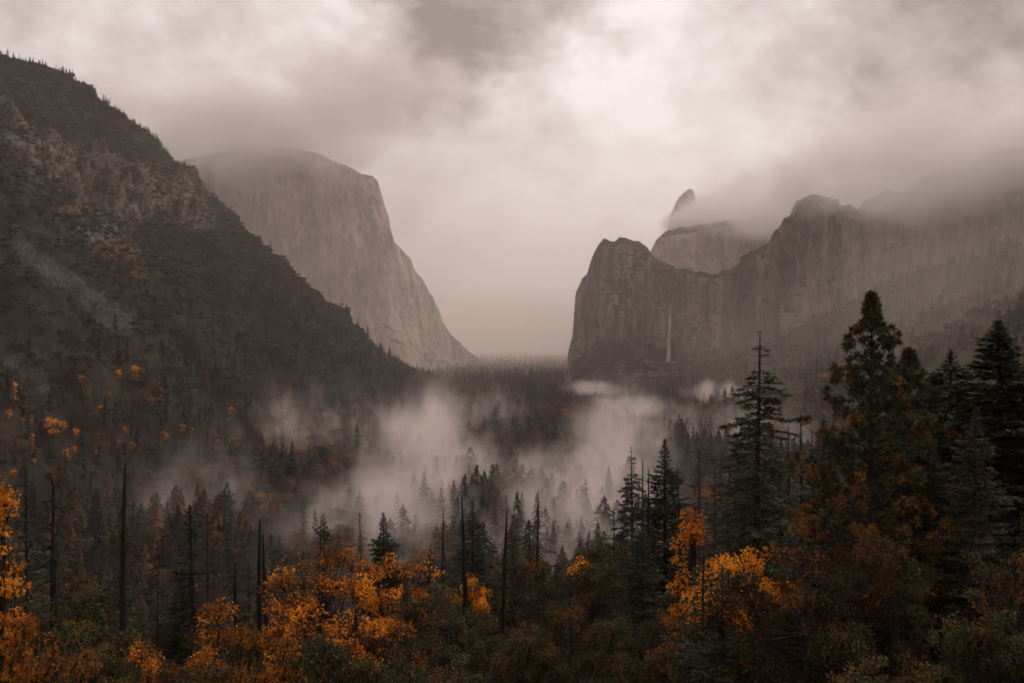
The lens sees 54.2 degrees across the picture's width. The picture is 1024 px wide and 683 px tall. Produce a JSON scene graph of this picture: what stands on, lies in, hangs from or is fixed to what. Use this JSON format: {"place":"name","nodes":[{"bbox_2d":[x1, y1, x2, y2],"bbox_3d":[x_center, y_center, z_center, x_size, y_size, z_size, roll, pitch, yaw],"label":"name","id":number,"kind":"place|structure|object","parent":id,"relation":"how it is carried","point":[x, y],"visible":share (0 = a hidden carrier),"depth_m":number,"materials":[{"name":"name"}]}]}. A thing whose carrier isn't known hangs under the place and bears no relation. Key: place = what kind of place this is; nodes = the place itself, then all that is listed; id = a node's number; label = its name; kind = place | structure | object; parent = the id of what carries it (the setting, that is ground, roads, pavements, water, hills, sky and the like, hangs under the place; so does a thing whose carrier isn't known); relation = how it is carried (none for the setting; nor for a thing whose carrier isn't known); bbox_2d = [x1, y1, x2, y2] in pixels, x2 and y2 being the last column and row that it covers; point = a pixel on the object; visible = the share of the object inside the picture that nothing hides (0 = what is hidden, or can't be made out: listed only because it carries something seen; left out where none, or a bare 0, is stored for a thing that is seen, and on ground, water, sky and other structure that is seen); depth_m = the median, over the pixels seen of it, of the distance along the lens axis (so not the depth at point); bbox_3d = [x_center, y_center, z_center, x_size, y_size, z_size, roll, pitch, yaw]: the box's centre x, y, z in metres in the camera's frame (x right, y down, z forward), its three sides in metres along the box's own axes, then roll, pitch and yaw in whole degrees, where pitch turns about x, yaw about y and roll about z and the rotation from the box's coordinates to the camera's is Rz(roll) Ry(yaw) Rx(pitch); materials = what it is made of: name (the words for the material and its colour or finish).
{"place":"outdoors","nodes":[
{"label":"outdoors","id":0,"kind":"place"},
{"bbox_2d":[0,54,449,526],"bbox_3d":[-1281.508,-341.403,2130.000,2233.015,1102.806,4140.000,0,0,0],"label":"mountain","id":1,"kind":"structure","parent":0,"point":[85,292],"depth_m":1473.06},
{"bbox_2d":[0,51,450,505],"bbox_3d":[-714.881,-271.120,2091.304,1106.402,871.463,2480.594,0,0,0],"label":"brush","id":2,"kind":"object","parent":1,"relation":"on","point":[96,221],"visible":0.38,"depth_m":1756.61,"materials":[{"name":"grey plant"}]},
{"bbox_2d":[0,48,461,520],"bbox_3d":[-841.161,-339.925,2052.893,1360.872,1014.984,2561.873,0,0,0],"label":"mountain forest","id":3,"kind":"object","parent":1,"relation":"on","point":[429,379],"visible":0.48,"depth_m":1254.73,"materials":[{"name":"grey plant"}]},
{"bbox_2d":[178,148,482,371],"bbox_3d":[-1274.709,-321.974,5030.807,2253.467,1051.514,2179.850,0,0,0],"label":"cliff","id":4,"kind":"structure","parent":0,"point":[321,222],"depth_m":4357.88,"materials":[{"name":"stone"}]},
{"bbox_2d":[0,0,1023,353],"label":"sky","id":5,"kind":"structure","parent":0,"point":[502,141],"materials":[{"name":"grey"}]},
{"bbox_2d":[48,247,1023,626],"bbox_3d":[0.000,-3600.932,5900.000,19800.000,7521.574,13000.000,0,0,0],"label":"ground","id":6,"kind":"structure","parent":0,"point":[794,385],"depth_m":1946.20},
{"bbox_2d":[0,475,37,678],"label":"oak tree","id":7,"kind":"object","parent":6,"relation":"on","point":[9,584],"visible":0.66,"depth_m":80.26,"materials":[{"name":"orange plant"}]},
{"bbox_2d":[0,462,57,668],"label":"fir tree","id":8,"kind":"object","parent":6,"relation":"on","point":[27,603],"visible":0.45,"depth_m":124.67,"materials":[{"name":"green plant"}]},
{"bbox_2d":[0,611,73,682],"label":"oak tree","id":9,"kind":"object","parent":6,"relation":"on","point":[18,677],"visible":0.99,"depth_m":62.86,"materials":[{"name":"orange plant"}]},
{"bbox_2d":[5,605,74,679],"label":"oak tree","id":10,"kind":"object","parent":6,"relation":"on","point":[42,647],"visible":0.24,"depth_m":83.17,"materials":[{"name":"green plant"}]},
{"bbox_2d":[29,473,67,672],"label":"dead tree","id":11,"kind":"object","parent":6,"relation":"on","point":[50,561],"visible":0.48,"depth_m":134.83,"materials":[{"name":"brown wood"}]},
{"bbox_2d":[0,619,115,682],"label":"oak tree","id":12,"kind":"object","parent":6,"relation":"on","point":[73,637],"visible":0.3,"depth_m":94.56,"materials":[{"name":"green plant"}]},
{"bbox_2d":[22,627,102,682],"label":"oak tree","id":13,"kind":"object","parent":6,"relation":"on","point":[85,662],"visible":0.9,"depth_m":64.64,"materials":[{"name":"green plant"}]},
{"bbox_2d":[5,568,127,661],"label":"oak tree","id":14,"kind":"object","parent":6,"relation":"on","point":[86,580],"visible":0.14,"depth_m":135.42,"materials":[{"name":"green plant"}]},
{"bbox_2d":[52,584,167,678],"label":"oak tree","id":15,"kind":"object","parent":6,"relation":"on","point":[93,610],"visible":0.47,"depth_m":127.25,"materials":[{"name":"green plant"}]},
{"bbox_2d":[82,565,152,680],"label":"fir tree","id":16,"kind":"object","parent":6,"relation":"on","point":[118,593],"visible":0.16,"depth_m":129.53,"materials":[{"name":"green plant"}]},
{"bbox_2d":[114,464,131,682],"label":"dead tree","id":17,"kind":"object","parent":6,"relation":"on","point":[123,599],"visible":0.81,"depth_m":119.60,"materials":[{"name":"brown wood"}]},
{"bbox_2d":[89,628,166,682],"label":"oak tree","id":18,"kind":"object","parent":6,"relation":"on","point":[122,670],"visible":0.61,"depth_m":86.11,"materials":[{"name":"green plant"}]},
{"bbox_2d":[62,618,198,682],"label":"oak tree","id":19,"kind":"object","parent":6,"relation":"on","point":[161,632],"visible":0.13,"depth_m":122.17,"materials":[{"name":"orange plant"}]},
{"bbox_2d":[121,639,169,682],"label":"oak tree","id":20,"kind":"object","parent":6,"relation":"on","point":[148,667],"visible":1,"depth_m":69.35,"materials":[{"name":"orange plant"}]},
{"bbox_2d":[156,569,204,682],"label":"fir tree","id":21,"kind":"object","parent":6,"relation":"on","point":[174,645],"visible":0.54,"depth_m":119.81,"materials":[{"name":"green plant"}]},
{"bbox_2d":[166,505,222,682],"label":"dead tree","id":22,"kind":"object","parent":6,"relation":"on","point":[191,591],"visible":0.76,"depth_m":109.14,"materials":[{"name":"brown wood"}]},
{"bbox_2d":[156,659,237,682],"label":"oak tree","id":23,"kind":"object","parent":6,"relation":"on","point":[226,676],"visible":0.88,"depth_m":71.66,"materials":[{"name":"green plant"}]},
{"bbox_2d":[153,629,244,682],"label":"oak tree","id":24,"kind":"object","parent":6,"relation":"on","point":[172,665],"visible":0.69,"depth_m":72.57,"materials":[{"name":"orange plant"}]},
{"bbox_2d":[178,513,232,671],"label":"conifer","id":25,"kind":"object","parent":6,"relation":"on","point":[207,579],"visible":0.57,"depth_m":118.16,"materials":[{"name":"green plant"}]},
{"bbox_2d":[182,597,245,679],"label":"oak tree","id":26,"kind":"object","parent":6,"relation":"on","point":[211,638],"visible":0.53,"depth_m":96.39,"materials":[{"name":"orange plant"}]},
{"bbox_2d":[188,623,289,682],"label":"oak tree","id":27,"kind":"object","parent":6,"relation":"on","point":[252,644],"visible":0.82,"depth_m":79.55,"materials":[{"name":"orange plant"}]},
{"bbox_2d":[220,620,298,681],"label":"oak tree","id":28,"kind":"object","parent":6,"relation":"on","point":[234,653],"visible":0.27,"depth_m":90.20,"materials":[{"name":"orange plant"}]},
{"bbox_2d":[256,520,262,666],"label":"dead tree","id":29,"kind":"object","parent":6,"relation":"on","point":[259,610],"visible":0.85,"depth_m":99.94,"materials":[{"name":"brown wood"}]},
{"bbox_2d":[243,592,306,682],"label":"oak tree","id":30,"kind":"object","parent":6,"relation":"on","point":[275,633],"visible":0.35,"depth_m":99.64,"materials":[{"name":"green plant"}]},
{"bbox_2d":[261,633,306,682],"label":"oak tree","id":31,"kind":"object","parent":6,"relation":"on","point":[283,675],"visible":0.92,"depth_m":70.50,"materials":[{"name":"orange plant"}]},
{"bbox_2d":[257,560,382,682],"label":"oak tree","id":32,"kind":"object","parent":6,"relation":"on","point":[290,580],"visible":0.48,"depth_m":90.64,"materials":[{"name":"orange plant"}]},
{"bbox_2d":[284,630,359,682],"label":"bush","id":33,"kind":"object","parent":6,"relation":"on","point":[316,662],"visible":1,"depth_m":66.75,"materials":[{"name":"green plant"}]},
{"bbox_2d":[277,546,367,682],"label":"oak tree","id":34,"kind":"object","parent":6,"relation":"on","point":[333,557],"visible":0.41,"depth_m":118.80,"materials":[{"name":"orange plant"}]},
{"bbox_2d":[280,571,416,682],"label":"oak tree","id":35,"kind":"object","parent":6,"relation":"on","point":[362,586],"visible":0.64,"depth_m":77.43,"materials":[{"name":"orange plant"}]},
{"bbox_2d":[340,654,395,682],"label":"oak tree","id":36,"kind":"object","parent":6,"relation":"on","point":[366,676],"visible":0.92,"depth_m":73.95,"materials":[{"name":"green plant"}]},
{"bbox_2d":[352,513,414,653],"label":"fir tree","id":37,"kind":"object","parent":6,"relation":"on","point":[377,553],"visible":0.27,"depth_m":139.65,"materials":[{"name":"green plant"}]},
{"bbox_2d":[350,552,427,641],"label":"oak tree","id":38,"kind":"object","parent":6,"relation":"on","point":[380,600],"visible":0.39,"depth_m":123.18,"materials":[{"name":"orange plant"}]},
{"bbox_2d":[340,625,457,682],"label":"oak tree","id":39,"kind":"object","parent":6,"relation":"on","point":[414,655],"visible":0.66,"depth_m":79.26,"materials":[{"name":"green plant"}]},
{"bbox_2d":[357,560,444,627],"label":"oak tree","id":40,"kind":"object","parent":6,"relation":"on","point":[412,574],"visible":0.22,"depth_m":135.28,"materials":[{"name":"orange plant"}]},
{"bbox_2d":[386,578,426,657],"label":"fir tree","id":41,"kind":"object","parent":6,"relation":"on","point":[407,605],"visible":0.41,"depth_m":110.10,"materials":[{"name":"green plant"}]},
{"bbox_2d":[385,654,433,682],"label":"oak tree","id":42,"kind":"object","parent":6,"relation":"on","point":[414,675],"visible":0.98,"depth_m":72.66,"materials":[{"name":"green plant"}]},
{"bbox_2d":[360,612,482,682],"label":"oak tree","id":43,"kind":"object","parent":6,"relation":"on","point":[416,639],"visible":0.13,"depth_m":92.55,"materials":[{"name":"green plant"}]},
{"bbox_2d":[392,582,491,673],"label":"oak tree","id":44,"kind":"object","parent":6,"relation":"on","point":[437,601],"visible":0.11,"depth_m":110.87,"materials":[{"name":"green plant"}]},
{"bbox_2d":[420,606,483,677],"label":"oak tree","id":45,"kind":"object","parent":6,"relation":"on","point":[447,630],"visible":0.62,"depth_m":93.80,"materials":[{"name":"green plant"}]},
{"bbox_2d":[417,581,508,658],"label":"oak tree","id":46,"kind":"object","parent":6,"relation":"on","point":[490,614],"visible":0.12,"depth_m":123.64,"materials":[{"name":"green plant"}]},
{"bbox_2d":[461,496,469,648],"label":"dead tree","id":47,"kind":"object","parent":6,"relation":"on","point":[464,576],"visible":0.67,"depth_m":119.51,"materials":[{"name":"brown wood"}]},
{"bbox_2d":[438,500,507,638],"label":"fir tree","id":48,"kind":"object","parent":6,"relation":"on","point":[476,525],"visible":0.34,"depth_m":127.68,"materials":[{"name":"green plant"}]},
{"bbox_2d":[459,573,490,645],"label":"oak tree","id":49,"kind":"object","parent":6,"relation":"on","point":[474,595],"visible":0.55,"depth_m":124.96,"materials":[{"name":"orange plant"}]},
{"bbox_2d":[428,644,524,682],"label":"oak tree","id":50,"kind":"object","parent":6,"relation":"on","point":[465,677],"visible":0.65,"depth_m":74.77,"materials":[{"name":"green plant"}]},
{"bbox_2d":[418,350,567,386],"bbox_3d":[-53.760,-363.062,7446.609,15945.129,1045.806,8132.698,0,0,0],"label":"forest","id":51,"kind":"object","parent":6,"relation":"on","point":[551,372],"visible":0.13,"depth_m":4538.32,"materials":[{"name":"grey plant"}]},
{"bbox_2d":[442,607,554,682],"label":"oak tree","id":52,"kind":"object","parent":6,"relation":"on","point":[494,645],"visible":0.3,"depth_m":96.40,"materials":[{"name":"green plant"}]},
{"bbox_2d":[500,509,507,638],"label":"dead tree","id":53,"kind":"object","parent":6,"relation":"on","point":[503,610],"visible":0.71,"depth_m":117.66,"materials":[{"name":"brown wood"}]},
{"bbox_2d":[0,380,1022,658],"bbox_3d":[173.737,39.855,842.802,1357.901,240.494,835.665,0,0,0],"label":"forest","id":54,"kind":"object","parent":6,"relation":"on","point":[492,488],"visible":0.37,"depth_m":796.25,"materials":[{"name":"grey plant"}]},
{"bbox_2d":[480,626,557,682],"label":"bush","id":55,"kind":"object","parent":6,"relation":"on","point":[520,647],"visible":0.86,"depth_m":72.58,"materials":[{"name":"green plant"}]},
{"bbox_2d":[490,556,586,641],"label":"oak tree","id":56,"kind":"object","parent":6,"relation":"on","point":[514,603],"visible":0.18,"depth_m":139.99,"materials":[{"name":"green plant"}]},
{"bbox_2d":[520,490,556,615],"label":"fir tree","id":57,"kind":"object","parent":6,"relation":"on","point":[537,553],"visible":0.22,"depth_m":160.11,"materials":[{"name":"green plant"}]},
{"bbox_2d":[501,581,587,680],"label":"oak tree","id":58,"kind":"object","parent":6,"relation":"on","point":[543,591],"visible":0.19,"depth_m":105.17,"materials":[{"name":"green plant"}]},
{"bbox_2d":[515,554,592,630],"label":"oak tree","id":59,"kind":"object","parent":6,"relation":"on","point":[524,567],"visible":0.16,"depth_m":143.36,"materials":[{"name":"green plant"}]},
{"bbox_2d":[521,625,628,682],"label":"bush","id":60,"kind":"object","parent":6,"relation":"on","point":[534,674],"visible":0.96,"depth_m":71.00,"materials":[{"name":"green plant"}]},
{"bbox_2d":[532,602,640,682],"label":"bush","id":61,"kind":"object","parent":6,"relation":"on","point":[556,617],"visible":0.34,"depth_m":92.79,"materials":[{"name":"green plant"}]},
{"bbox_2d":[566,535,619,618],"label":"oak tree","id":62,"kind":"object","parent":6,"relation":"on","point":[598,554],"visible":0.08,"depth_m":160.84,"materials":[{"name":"green plant"}]},
{"bbox_2d":[559,613,639,682],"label":"bush","id":63,"kind":"object","parent":6,"relation":"on","point":[617,637],"visible":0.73,"depth_m":86.33,"materials":[{"name":"green plant"}]},
{"bbox_2d":[565,556,634,655],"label":"oak tree","id":64,"kind":"object","parent":6,"relation":"on","point":[585,582],"visible":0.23,"depth_m":128.48,"materials":[{"name":"green plant"}]},
{"bbox_2d":[567,541,682,657],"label":"oak tree","id":65,"kind":"object","parent":6,"relation":"on","point":[623,553],"visible":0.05,"depth_m":135.07,"materials":[{"name":"green plant"}]},
{"bbox_2d":[230,233,1023,464],"bbox_3d":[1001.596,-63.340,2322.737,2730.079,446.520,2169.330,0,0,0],"label":"forest","id":66,"kind":"object","parent":6,"relation":"on","point":[520,412],"visible":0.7,"depth_m":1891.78,"materials":[{"name":"grey plant"}]},
{"bbox_2d":[608,446,662,630],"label":"fir tree","id":67,"kind":"object","parent":6,"relation":"on","point":[620,536],"visible":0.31,"depth_m":139.24,"materials":[{"name":"green plant"}]},
{"bbox_2d":[611,518,678,664],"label":"fir tree","id":68,"kind":"object","parent":6,"relation":"on","point":[642,599],"visible":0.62,"depth_m":99.70,"materials":[{"name":"green plant"}]},
{"bbox_2d":[615,640,690,682],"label":"bush","id":69,"kind":"object","parent":6,"relation":"on","point":[645,674],"visible":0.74,"depth_m":66.88,"materials":[{"name":"green plant"}]},
{"bbox_2d":[611,588,694,682],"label":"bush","id":70,"kind":"object","parent":6,"relation":"on","point":[665,613],"visible":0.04,"depth_m":94.84,"materials":[{"name":"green plant"}]},
{"bbox_2d":[624,439,704,642],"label":"fir tree","id":71,"kind":"object","parent":6,"relation":"on","point":[663,562],"visible":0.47,"depth_m":129.23,"materials":[{"name":"green plant"}]},
{"bbox_2d":[657,507,712,670],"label":"oak tree","id":72,"kind":"object","parent":6,"relation":"on","point":[692,532],"visible":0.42,"depth_m":75.59,"materials":[{"name":"orange plant"}]},
{"bbox_2d":[653,548,740,682],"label":"fir tree","id":73,"kind":"object","parent":6,"relation":"on","point":[687,628],"visible":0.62,"depth_m":61.74,"materials":[{"name":"green plant"}]},
{"bbox_2d":[681,449,718,589],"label":"conifer","id":74,"kind":"object","parent":6,"relation":"on","point":[699,503],"visible":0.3,"depth_m":150.10,"materials":[{"name":"green plant"}]},
{"bbox_2d":[677,561,764,682],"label":"fir tree","id":75,"kind":"object","parent":6,"relation":"on","point":[706,670],"visible":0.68,"depth_m":57.84,"materials":[{"name":"green plant"}]},
{"bbox_2d":[680,544,812,667],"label":"oak tree","id":76,"kind":"object","parent":6,"relation":"on","point":[753,568],"visible":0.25,"depth_m":68.67,"materials":[{"name":"orange plant"}]},
{"bbox_2d":[705,331,811,636],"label":"fir tree","id":77,"kind":"object","parent":6,"relation":"on","point":[754,533],"visible":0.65,"depth_m":109.13,"materials":[{"name":"green plant"}]},
{"bbox_2d":[745,428,799,584],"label":"fir tree","id":78,"kind":"object","parent":6,"relation":"on","point":[790,522],"visible":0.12,"depth_m":139.45,"materials":[{"name":"green plant"}]},
{"bbox_2d":[690,541,889,682],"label":"oak tree","id":79,"kind":"object","parent":6,"relation":"on","point":[763,602],"visible":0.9,"depth_m":56.74,"materials":[{"name":"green plant"}]},
{"bbox_2d":[777,418,860,664],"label":"fir tree","id":80,"kind":"object","parent":6,"relation":"on","point":[808,497],"visible":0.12,"depth_m":79.61,"materials":[{"name":"green plant"}]},
{"bbox_2d":[753,600,893,681],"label":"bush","id":81,"kind":"object","parent":6,"relation":"on","point":[782,614],"visible":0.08,"depth_m":62.87,"materials":[{"name":"green plant"}]},
{"bbox_2d":[792,622,878,682],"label":"bush","id":82,"kind":"object","parent":6,"relation":"on","point":[830,644],"visible":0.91,"depth_m":53.82,"materials":[{"name":"green plant"}]},
{"bbox_2d":[787,531,930,681],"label":"oak tree","id":83,"kind":"object","parent":6,"relation":"on","point":[843,618],"visible":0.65,"depth_m":56.80,"materials":[{"name":"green plant"}]},
{"bbox_2d":[770,289,965,677],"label":"pine tree","id":84,"kind":"object","parent":6,"relation":"on","point":[861,417],"visible":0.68,"depth_m":65.36,"materials":[{"name":"green plant"}]},
{"bbox_2d":[821,539,946,681],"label":"oak tree","id":85,"kind":"object","parent":6,"relation":"on","point":[927,573],"visible":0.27,"depth_m":59.84,"materials":[{"name":"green plant"}]},
{"bbox_2d":[826,640,963,682],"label":"bush","id":86,"kind":"object","parent":6,"relation":"on","point":[928,676],"visible":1,"depth_m":47.66,"materials":[{"name":"green plant"}]},
{"bbox_2d":[833,580,958,682],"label":"bush","id":87,"kind":"object","parent":6,"relation":"on","point":[912,646],"visible":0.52,"depth_m":57.72,"materials":[{"name":"green plant"}]},
{"bbox_2d":[829,346,982,611],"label":"pine tree","id":88,"kind":"object","parent":6,"relation":"on","point":[909,356],"visible":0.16,"depth_m":73.20,"materials":[{"name":"green plant"}]},
{"bbox_2d":[850,350,1015,552],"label":"fir tree","id":89,"kind":"object","parent":6,"relation":"on","point":[934,379],"visible":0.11,"depth_m":84.10,"materials":[{"name":"green plant"}]},
{"bbox_2d":[891,439,994,665],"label":"fir tree","id":90,"kind":"object","parent":6,"relation":"on","point":[935,476],"visible":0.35,"depth_m":65.79,"materials":[{"name":"green plant"}]},
{"bbox_2d":[873,532,1022,660],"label":"oak tree","id":91,"kind":"object","parent":6,"relation":"on","point":[935,606],"visible":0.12,"depth_m":62.44,"materials":[{"name":"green plant"}]},
{"bbox_2d":[876,319,1023,605],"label":"fir tree","id":92,"kind":"object","parent":6,"relation":"on","point":[1001,418],"visible":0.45,"depth_m":71.25,"materials":[{"name":"green plant"}]},
{"bbox_2d":[895,624,1019,682],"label":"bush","id":93,"kind":"object","parent":6,"relation":"on","point":[940,657],"visible":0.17,"depth_m":50.06,"materials":[{"name":"green plant"}]},
{"bbox_2d":[904,548,1023,682],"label":"oak tree","id":94,"kind":"object","parent":6,"relation":"on","point":[1005,581],"visible":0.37,"depth_m":52.67,"materials":[{"name":"green plant"}]},
{"bbox_2d":[918,406,1023,665],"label":"fir tree","id":95,"kind":"object","parent":6,"relation":"on","point":[975,548],"visible":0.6,"depth_m":61.75,"materials":[{"name":"green plant"}]},
{"bbox_2d":[927,587,1023,682],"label":"bush","id":96,"kind":"object","parent":6,"relation":"on","point":[1013,673],"visible":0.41,"depth_m":48.86,"materials":[{"name":"green plant"}]},
{"bbox_2d":[929,497,1023,681],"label":"oak tree","id":97,"kind":"object","parent":6,"relation":"on","point":[958,601],"visible":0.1,"depth_m":61.97,"materials":[{"name":"green plant"}]},
{"bbox_2d":[932,618,1023,682],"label":"bush","id":98,"kind":"object","parent":6,"relation":"on","point":[986,646],"visible":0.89,"depth_m":45.72,"materials":[{"name":"green plant"}]},
{"bbox_2d":[667,189,707,230],"bbox_3d":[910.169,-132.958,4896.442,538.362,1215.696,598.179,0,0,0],"label":"cliff","id":99,"kind":"structure","parent":0,"point":[686,211],"depth_m":4837.18,"materials":[{"name":"stone"}]},
{"bbox_2d":[650,186,912,274],"bbox_3d":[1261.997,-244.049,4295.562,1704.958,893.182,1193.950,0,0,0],"label":"cliff","id":100,"kind":"structure","parent":0,"point":[716,247],"depth_m":4149.60,"materials":[{"name":"stone"}]},
{"bbox_2d":[564,146,1023,389],"bbox_3d":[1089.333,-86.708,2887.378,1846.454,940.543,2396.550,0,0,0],"label":"cliff","id":101,"kind":"structure","parent":0,"point":[817,255],"depth_m":3123.00,"materials":[{"name":"stone"}]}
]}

